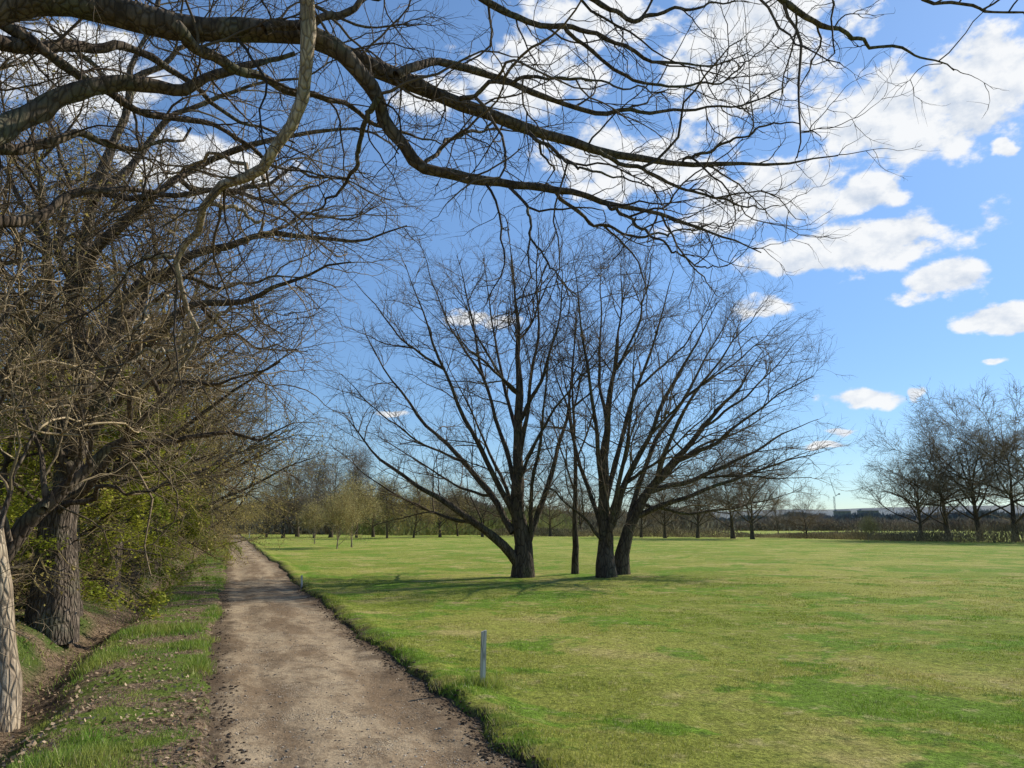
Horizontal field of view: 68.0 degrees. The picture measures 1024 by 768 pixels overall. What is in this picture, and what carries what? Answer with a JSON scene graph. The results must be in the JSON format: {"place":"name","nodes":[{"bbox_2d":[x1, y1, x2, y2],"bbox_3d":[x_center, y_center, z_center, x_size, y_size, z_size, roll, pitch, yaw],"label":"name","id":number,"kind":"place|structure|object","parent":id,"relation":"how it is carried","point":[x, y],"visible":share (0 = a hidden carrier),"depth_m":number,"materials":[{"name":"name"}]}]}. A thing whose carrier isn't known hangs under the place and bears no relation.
{"place":"outdoors","nodes":[
{"label":"outdoors","id":0,"kind":"place"},
{"bbox_2d":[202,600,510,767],"bbox_3d":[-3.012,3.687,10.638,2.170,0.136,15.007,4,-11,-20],"label":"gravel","id":1,"kind":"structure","parent":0,"point":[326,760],"depth_m":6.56,"materials":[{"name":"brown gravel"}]},
{"bbox_2d":[202,534,528,767],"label":"path","id":2,"kind":"structure","parent":0,"point":[259,582],"depth_m":7.55,"materials":[{"name":"brown soil"}]},
{"bbox_2d":[0,528,1023,767],"bbox_3d":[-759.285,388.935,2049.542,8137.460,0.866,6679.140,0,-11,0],"label":"ground","id":3,"kind":"structure","parent":0,"point":[405,559],"depth_m":10.81,"materials":[{"name":"green plant"}]},
{"bbox_2d":[12,560,31,600],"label":"leafy shrub","id":4,"kind":"object","parent":3,"relation":"on","point":[24,575],"visible":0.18,"depth_m":13.03,"materials":[{"name":"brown plant"}]},
{"bbox_2d":[1,497,43,641],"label":"leafy shrub","id":5,"kind":"object","parent":3,"relation":"on","point":[19,594],"visible":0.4,"depth_m":9.59,"materials":[{"name":"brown plant"}]},
{"bbox_2d":[11,530,36,596],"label":"bare bush","id":6,"kind":"object","parent":3,"relation":"on","point":[25,566],"visible":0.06,"depth_m":15.59,"materials":[{"name":"plant"}]},
{"bbox_2d":[0,523,63,737],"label":"bare bush","id":7,"kind":"object","parent":3,"relation":"on","point":[23,589],"visible":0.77,"depth_m":7.46,"materials":[{"name":"brown plant"}]},
{"bbox_2d":[0,171,82,346],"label":"woodland tree","id":8,"kind":"object","parent":3,"relation":"on","point":[31,226],"visible":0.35,"depth_m":12.20,"materials":[{"name":"brown plant"}]},
{"bbox_2d":[0,558,90,659],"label":"bare bush","id":9,"kind":"object","parent":3,"relation":"on","point":[36,621],"visible":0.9,"depth_m":5.97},
{"bbox_2d":[10,513,89,605],"bbox_3d":[-8.657,2.719,10.702,3.982,3.392,4.429,-8,-13,35],"label":"bare bush","id":10,"kind":"object","parent":3,"relation":"on","point":[41,561],"visible":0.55,"depth_m":11.37,"materials":[{"name":"brown plant"}]},
{"bbox_2d":[12,536,87,598],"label":"leafy shrub","id":11,"kind":"object","parent":3,"relation":"on","point":[31,569],"visible":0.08,"depth_m":14.93,"materials":[{"name":"green plant"}]},
{"bbox_2d":[10,535,95,589],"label":"bare bush","id":12,"kind":"object","parent":3,"relation":"on","point":[26,570],"visible":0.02,"depth_m":16.88,"materials":[{"name":"brown plant"}]},
{"bbox_2d":[0,228,111,518],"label":"woodland tree","id":13,"kind":"object","parent":3,"relation":"on","point":[21,328],"visible":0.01,"depth_m":23.69,"materials":[{"name":"brown plant"}]},
{"bbox_2d":[0,107,144,455],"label":"woodland tree","id":14,"kind":"object","parent":3,"relation":"on","point":[31,248],"visible":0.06,"depth_m":19.56,"materials":[{"name":"brown plant"}]},
{"bbox_2d":[0,16,170,293],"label":"woodland tree","id":15,"kind":"object","parent":3,"relation":"on","point":[44,35],"visible":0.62,"depth_m":7.37,"materials":[{"name":"brown plant"}]},
{"bbox_2d":[10,506,164,622],"bbox_3d":[-8.613,3.325,13.934,3.934,3.352,4.376,6,-12,-30],"label":"bare bush","id":16,"kind":"object","parent":3,"relation":"on","point":[25,594],"visible":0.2,"depth_m":13.78,"materials":[{"name":"plant"}]},
{"bbox_2d":[16,513,166,604],"bbox_3d":[-9.408,3.884,16.581,3.308,2.239,3.608,-4,-12,22],"label":"bush","id":17,"kind":"object","parent":3,"relation":"on","point":[87,574],"visible":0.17,"depth_m":16.59,"materials":[{"name":"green plant"}]},
{"bbox_2d":[0,346,190,618],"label":"leafy shrub","id":18,"kind":"object","parent":3,"relation":"on","point":[11,514],"visible":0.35,"depth_m":13.47,"materials":[{"name":"green plant"}]},
{"bbox_2d":[0,16,199,490],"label":"woodland tree","id":19,"kind":"object","parent":3,"relation":"on","point":[7,66],"visible":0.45,"depth_m":9.64,"materials":[{"name":"brown plant"}]},
{"bbox_2d":[0,353,209,610],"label":"leafy shrub","id":20,"kind":"object","parent":3,"relation":"on","point":[156,501],"visible":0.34,"depth_m":15.51,"materials":[{"name":"green plant"}]},
{"bbox_2d":[17,511,196,604],"bbox_3d":[-9.918,3.953,17.747,4.022,2.708,4.426,0,-11,3],"label":"bush","id":21,"kind":"object","parent":3,"relation":"on","point":[129,565],"visible":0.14,"depth_m":18.11,"materials":[{"name":"green plant"}]},
{"bbox_2d":[0,569,222,767],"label":"fallen leaves","id":22,"kind":"object","parent":3,"relation":"on","point":[70,716],"visible":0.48,"depth_m":7.37,"materials":[{"name":"plant"}]},
{"bbox_2d":[3,412,219,605],"bbox_3d":[-10.868,3.082,20.025,6.342,5.723,6.820,5,-12,-24],"label":"leafy shrub","id":23,"kind":"object","parent":3,"relation":"on","point":[188,520],"visible":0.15,"depth_m":21.29,"materials":[{"name":"green plant"}]},
{"bbox_2d":[33,519,189,590],"bbox_3d":[-10.373,4.428,19.167,4.200,3.218,3.777,5,-12,-23],"label":"bush","id":24,"kind":"object","parent":3,"relation":"on","point":[141,557],"visible":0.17,"depth_m":19.26,"materials":[{"name":"green plant"}]},
{"bbox_2d":[0,548,229,767],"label":"verge grass","id":25,"kind":"structure","parent":3,"relation":"on","point":[75,749],"depth_m":8.44,"materials":[{"name":"green plant"}]},
{"bbox_2d":[0,60,230,732],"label":"slender tree","id":26,"kind":"object","parent":3,"relation":"on","point":[11,680],"visible":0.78,"depth_m":7.75,"materials":[{"name":"brown plant"}]},
{"bbox_2d":[0,101,236,577],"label":"woodland tree","id":27,"kind":"object","parent":3,"relation":"on","point":[38,489],"visible":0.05,"depth_m":19.96,"materials":[{"name":"brown plant"}]},
{"bbox_2d":[8,303,231,562],"bbox_3d":[-15.446,2.777,27.559,11.784,13.572,14.474,10,-15,-43],"label":"woodland tree","id":28,"kind":"object","parent":3,"relation":"on","point":[139,466],"visible":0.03,"depth_m":28.84,"materials":[{"name":"brown plant"}]},
{"bbox_2d":[81,520,181,580],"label":"bare bush","id":29,"kind":"object","parent":3,"relation":"on","point":[138,561],"visible":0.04,"depth_m":21.32,"materials":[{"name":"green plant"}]},
{"bbox_2d":[80,425,222,555],"bbox_3d":[-12.105,3.981,25.176,6.621,5.654,5.595,10,-14,-42],"label":"leafy shrub","id":30,"kind":"object","parent":3,"relation":"on","point":[203,498],"visible":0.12,"depth_m":26.11,"materials":[{"name":"green plant"}]},
{"bbox_2d":[9,238,298,572],"bbox_3d":[-14.218,0.811,30.133,11.523,13.127,11.568,-5,-12,26],"label":"hedgerow tree","id":31,"kind":"object","parent":3,"relation":"on","point":[156,521],"visible":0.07,"depth_m":29.65,"materials":[{"name":"brown plant"}]},
{"bbox_2d":[0,140,308,563],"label":"leaning tree","id":32,"kind":"object","parent":3,"relation":"on","point":[16,534],"visible":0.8,"depth_m":8.74,"materials":[{"name":"plant"}]},
{"bbox_2d":[0,97,323,616],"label":"woodland tree","id":33,"kind":"object","parent":3,"relation":"on","point":[76,168],"visible":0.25,"depth_m":15.22,"materials":[{"name":"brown plant"}]},
{"bbox_2d":[85,456,242,564],"bbox_3d":[-14.876,5.095,31.659,6.342,5.723,6.820,-9,-14,40],"label":"leafy shrub","id":34,"kind":"object","parent":3,"relation":"on","point":[210,548],"visible":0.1,"depth_m":32.20,"materials":[{"name":"green plant"}]},
{"bbox_2d":[86,316,251,505],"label":"woodland tree","id":35,"kind":"object","parent":3,"relation":"on","point":[209,457],"visible":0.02,"depth_m":43.19,"materials":[{"name":"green plant"}]},
{"bbox_2d":[0,18,338,615],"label":"hedgerow tree","id":36,"kind":"object","parent":3,"relation":"on","point":[138,459],"visible":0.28,"depth_m":14.35,"materials":[{"name":"brown plant"}]},
{"bbox_2d":[0,153,338,589],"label":"hedgerow tree","id":37,"kind":"object","parent":3,"relation":"on","point":[174,456],"visible":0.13,"depth_m":22.55,"materials":[{"name":"brown plant"}]},
{"bbox_2d":[11,328,335,568],"bbox_3d":[-15.048,3.781,32.925,14.474,13.572,11.784,3,-11,-16],"label":"hedgerow tree","id":38,"kind":"object","parent":3,"relation":"on","point":[228,501],"visible":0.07,"depth_m":32.92,"materials":[{"name":"brown plant"}]},
{"bbox_2d":[0,82,353,604],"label":"hedgerow tree","id":39,"kind":"object","parent":3,"relation":"on","point":[199,471],"visible":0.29,"depth_m":19.27,"materials":[{"name":"brown plant"}]},
{"bbox_2d":[2,232,360,579],"bbox_3d":[-11.334,0.198,25.310,11.022,12.556,11.066,-4,-11,19],"label":"hedgerow tree","id":40,"kind":"object","parent":3,"relation":"on","point":[259,461],"visible":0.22,"depth_m":26.35,"materials":[{"name":"brown plant"}]},
{"bbox_2d":[92,303,281,561],"bbox_3d":[-16.428,1.583,37.581,11.806,14.177,10.564,5,-12,-26],"label":"hedgerow tree","id":41,"kind":"object","parent":3,"relation":"on","point":[221,429],"visible":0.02,"depth_m":38.94,"materials":[{"name":"brown plant"}]},
{"bbox_2d":[168,539,219,561],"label":"bare bush","id":42,"kind":"object","parent":3,"relation":"on","point":[186,550],"visible":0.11,"depth_m":34.33,"materials":[{"name":"plant"}]},
{"bbox_2d":[193,408,249,532],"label":"hedgerow tree","id":43,"kind":"object","parent":3,"relation":"on","point":[227,480],"visible":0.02,"depth_m":84.48,"materials":[{"name":"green plant"}]},
{"bbox_2d":[175,388,283,551],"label":"hedgerow tree","id":44,"kind":"object","parent":3,"relation":"on","point":[259,512],"visible":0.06,"depth_m":58.78,"materials":[{"name":"brown plant"}]},
{"bbox_2d":[179,347,285,550],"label":"hedgerow tree","id":45,"kind":"object","parent":3,"relation":"on","point":[222,461],"visible":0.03,"depth_m":50.29,"materials":[{"name":"brown plant"}]},
{"bbox_2d":[0,0,467,644],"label":"hedgerow oak","id":46,"kind":"object","parent":3,"relation":"on","point":[56,520],"visible":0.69,"depth_m":12.47,"materials":[{"name":"brown plant"}]},
{"bbox_2d":[181,406,287,544],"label":"hedgerow tree","id":47,"kind":"object","parent":3,"relation":"on","point":[246,513],"visible":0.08,"depth_m":71.19,"materials":[{"name":"brown plant"}]},
{"bbox_2d":[173,359,313,558],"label":"hedgerow tree","id":48,"kind":"object","parent":3,"relation":"on","point":[249,539],"visible":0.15,"depth_m":42.69,"materials":[{"name":"brown plant"}]},
{"bbox_2d":[244,474,293,536],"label":"tree","id":49,"kind":"object","parent":3,"relation":"on","point":[268,524],"visible":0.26,"depth_m":127.70,"materials":[{"name":"brown plant"}]},
{"bbox_2d":[249,451,325,537],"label":"tree","id":50,"kind":"object","parent":3,"relation":"on","point":[283,517],"visible":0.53,"depth_m":118.54,"materials":[{"name":"brown plant"}]},
{"bbox_2d":[252,440,340,536],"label":"tree","id":51,"kind":"object","parent":3,"relation":"on","point":[297,525],"visible":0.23,"depth_m":132.71,"materials":[{"name":"brown plant"}]},
{"bbox_2d":[293,499,329,543],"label":"young tree","id":52,"kind":"object","parent":3,"relation":"on","point":[311,521],"visible":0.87,"depth_m":74.61,"materials":[{"name":"green plant"}]},
{"bbox_2d":[290,446,343,537],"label":"tree","id":53,"kind":"object","parent":3,"relation":"on","point":[316,483],"visible":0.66,"depth_m":109.41,"materials":[{"name":"brown plant"}]},
{"bbox_2d":[284,430,379,537],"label":"tree","id":54,"kind":"object","parent":3,"relation":"on","point":[330,535],"visible":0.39,"depth_m":123.84,"materials":[{"name":"brown plant"}]},
{"bbox_2d":[314,483,369,548],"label":"young tree","id":55,"kind":"object","parent":3,"relation":"on","point":[340,512],"visible":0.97,"depth_m":60.72,"materials":[{"name":"green plant"}]},
{"bbox_2d":[324,445,382,537],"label":"tree","id":56,"kind":"object","parent":3,"relation":"on","point":[355,470],"visible":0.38,"depth_m":116.40,"materials":[{"name":"brown plant"}]},
{"bbox_2d":[324,470,390,546],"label":"young tree","id":57,"kind":"object","parent":3,"relation":"on","point":[361,498],"visible":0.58,"depth_m":65.52,"materials":[{"name":"green plant"}]},
{"bbox_2d":[194,589,555,767],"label":"soil crumbs","id":58,"kind":"object","parent":3,"relation":"on","point":[512,763],"visible":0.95,"depth_m":6.68,"materials":[{"name":"brown soil"}]},
{"bbox_2d":[346,456,410,536],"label":"tree","id":59,"kind":"object","parent":3,"relation":"on","point":[372,533],"visible":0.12,"depth_m":132.79,"materials":[{"name":"brown plant"}]},
{"bbox_2d":[362,472,415,537],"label":"tree","id":60,"kind":"object","parent":3,"relation":"on","point":[386,517],"visible":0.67,"depth_m":107.58,"materials":[{"name":"brown plant"}]},
{"bbox_2d":[99,494,724,534],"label":"distant woodland","id":61,"kind":"object","parent":3,"relation":"on","point":[290,529],"visible":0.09,"depth_m":183.74,"materials":[{"name":"plant"}]},
{"bbox_2d":[398,476,443,537],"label":"tree","id":62,"kind":"object","parent":3,"relation":"on","point":[422,517],"visible":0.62,"depth_m":113.41,"materials":[{"name":"brown plant"}]},
{"bbox_2d":[408,460,472,536],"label":"tree","id":63,"kind":"object","parent":3,"relation":"on","point":[440,509],"visible":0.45,"depth_m":123.27,"materials":[{"name":"brown plant"}]},
{"bbox_2d":[434,484,477,535],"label":"tree","id":64,"kind":"object","parent":3,"relation":"on","point":[456,528],"visible":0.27,"depth_m":137.19,"materials":[{"name":"brown plant"}]},
{"bbox_2d":[333,503,579,535],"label":"distant coppice","id":65,"kind":"object","parent":3,"relation":"on","point":[424,531],"visible":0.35,"depth_m":161.91,"materials":[{"name":"plant"}]},
{"bbox_2d":[292,189,648,577],"bbox_3d":[-1.967,-0.357,27.986,12.180,14.784,11.236,3,-11,-14],"label":"bare tree","id":66,"kind":"object","parent":3,"relation":"on","point":[520,557],"visible":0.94,"depth_m":26.88,"materials":[{"name":"brown plant"}]},
{"bbox_2d":[437,667,527,690],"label":"grass tuft","id":67,"kind":"object","parent":3,"relation":"on","point":[487,681],"visible":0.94,"depth_m":7.79,"materials":[{"name":"green plant"}]},
{"bbox_2d":[454,467,510,536],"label":"tree","id":68,"kind":"object","parent":3,"relation":"on","point":[485,514],"visible":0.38,"depth_m":128.03,"materials":[{"name":"brown plant"}]},
{"bbox_2d":[480,630,486,681],"bbox_3d":[-0.300,2.892,7.851,0.060,0.668,0.043,4,-10,-14],"label":"marker stake","id":69,"kind":"object","parent":3,"relation":"on","point":[483,654],"visible":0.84,"depth_m":7.85,"materials":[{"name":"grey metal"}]},
{"bbox_2d":[0,0,1023,508],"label":"overhanging oak","id":70,"kind":"object","parent":3,"relation":"on","point":[190,32],"visible":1,"depth_m":7.33,"materials":[{"name":"brown plant"}]},
{"bbox_2d":[524,467,583,536],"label":"bare tree","id":71,"kind":"object","parent":3,"relation":"on","point":[557,514],"visible":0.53,"depth_m":132.30,"materials":[{"name":"brown plant"}]},
{"bbox_2d":[493,263,625,573],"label":"slender tree","id":72,"kind":"object","parent":3,"relation":"on","point":[575,560],"visible":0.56,"depth_m":28.03,"materials":[{"name":"brown plant"}]},
{"bbox_2d":[550,466,598,535],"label":"bare tree","id":73,"kind":"object","parent":3,"relation":"on","point":[580,522],"visible":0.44,"depth_m":142.68,"materials":[{"name":"brown plant"}]},
{"bbox_2d":[610,461,673,537],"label":"bare tree","id":74,"kind":"object","parent":3,"relation":"on","point":[641,528],"visible":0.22,"depth_m":123.28,"materials":[{"name":"brown plant"}]},
{"bbox_2d":[511,212,791,577],"bbox_3d":[5.036,-0.129,26.661,10.456,13.745,9.192,0,-11,0],"label":"bare tree","id":75,"kind":"object","parent":3,"relation":"on","point":[607,516],"visible":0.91,"depth_m":25.45,"materials":[{"name":"brown plant"}]},
{"bbox_2d":[635,457,695,537],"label":"bare tree","id":76,"kind":"object","parent":3,"relation":"on","point":[658,512],"visible":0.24,"depth_m":115.68,"materials":[{"name":"brown plant"}]},
{"bbox_2d":[462,525,878,538],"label":"hedge","id":77,"kind":"object","parent":3,"relation":"on","point":[647,532],"visible":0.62,"depth_m":129.21,"materials":[{"name":"green plant"}]},
{"bbox_2d":[651,444,732,537],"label":"bare tree","id":78,"kind":"object","parent":3,"relation":"on","point":[697,519],"visible":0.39,"depth_m":110.17,"materials":[{"name":"brown plant"}]},
{"bbox_2d":[668,432,794,538],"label":"bare tree","id":79,"kind":"object","parent":3,"relation":"on","point":[732,532],"visible":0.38,"depth_m":106.94,"materials":[{"name":"brown plant"}]},
{"bbox_2d":[612,272,869,574],"bbox_3d":[8.417,0.942,28.036,9.929,12.115,8.653,0,-11,0],"label":"bare tree","id":80,"kind":"object","parent":3,"relation":"on","point":[623,548],"visible":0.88,"depth_m":27.29,"materials":[{"name":"brown plant"}]},
{"bbox_2d":[709,433,799,538],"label":"bare tree","id":81,"kind":"object","parent":3,"relation":"on","point":[751,519],"visible":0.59,"depth_m":101.90,"materials":[{"name":"brown plant"}]},
{"bbox_2d":[762,491,795,532],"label":"bare tree","id":82,"kind":"object","parent":3,"relation":"on","point":[772,517],"visible":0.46,"depth_m":127.95,"materials":[{"name":"brown plant"}]},
{"bbox_2d":[571,508,1023,529],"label":"valley woodland","id":83,"kind":"object","parent":3,"relation":"on","point":[858,515],"visible":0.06,"depth_m":578.06,"materials":[{"name":"green plant"}]},
{"bbox_2d":[773,485,835,534],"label":"bare tree","id":84,"kind":"object","parent":3,"relation":"on","point":[798,517],"visible":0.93,"depth_m":110.54,"materials":[{"name":"brown plant"}]},
{"bbox_2d":[710,516,1023,530],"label":"valley hedges","id":85,"kind":"object","parent":3,"relation":"on","point":[954,524],"visible":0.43,"depth_m":348.23,"materials":[{"name":"green plant"}]},
{"bbox_2d":[856,513,882,541],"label":"young tree","id":86,"kind":"object","parent":3,"relation":"on","point":[865,526],"visible":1,"depth_m":86.31,"materials":[{"name":"green plant"}]},
{"bbox_2d":[851,425,961,537],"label":"bare tree","id":87,"kind":"object","parent":3,"relation":"on","point":[918,516],"visible":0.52,"depth_m":96.85,"materials":[{"name":"brown plant"}]},
{"bbox_2d":[794,518,1023,543],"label":"scrub","id":88,"kind":"object","parent":3,"relation":"on","point":[914,535],"visible":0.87,"depth_m":87.57,"materials":[{"name":"green plant"}]},
{"bbox_2d":[851,385,1023,538],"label":"bare tree","id":89,"kind":"object","parent":3,"relation":"on","point":[945,522],"visible":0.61,"depth_m":95.06,"materials":[{"name":"brown plant"}]},
{"bbox_2d":[893,378,1023,538],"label":"bare tree","id":90,"kind":"object","parent":3,"relation":"on","point":[974,501],"visible":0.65,"depth_m":91.30,"materials":[{"name":"brown plant"}]},
{"bbox_2d":[908,374,1023,541],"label":"bare tree","id":91,"kind":"object","parent":3,"relation":"on","point":[1012,506],"visible":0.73,"depth_m":88.02,"materials":[{"name":"brown plant"}]},
{"bbox_2d":[944,384,1023,528],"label":"bare tree","id":92,"kind":"object","parent":3,"relation":"on","point":[1018,468],"visible":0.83,"depth_m":84.77,"materials":[{"name":"brown plant"}]},
{"bbox_2d":[0,0,1023,511],"label":"sky","id":93,"kind":"structure","parent":0,"point":[928,283],"materials":[{"name":"blue"}]},
{"bbox_2d":[37,505,1023,527],"bbox_3d":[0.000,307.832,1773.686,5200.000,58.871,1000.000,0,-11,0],"label":"hills","id":94,"kind":"structure","parent":0,"point":[900,509],"depth_m":1568.44,"materials":[{"name":"green plant"}]},
{"bbox_2d":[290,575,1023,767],"bbox_3d":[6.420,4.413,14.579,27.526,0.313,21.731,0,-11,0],"label":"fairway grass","id":95,"kind":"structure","parent":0,"point":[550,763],"depth_m":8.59,"materials":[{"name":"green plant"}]},
{"bbox_2d":[833,509,850,515],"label":"distant building","id":96,"kind":"structure","parent":0,"point":[843,511],"depth_m":868.02,"materials":[{"name":"stone"}]},
{"bbox_2d":[856,509,879,513],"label":"distant building","id":97,"kind":"structure","parent":0,"point":[866,510],"depth_m":887.75,"materials":[{"name":"stone"}]}
]}

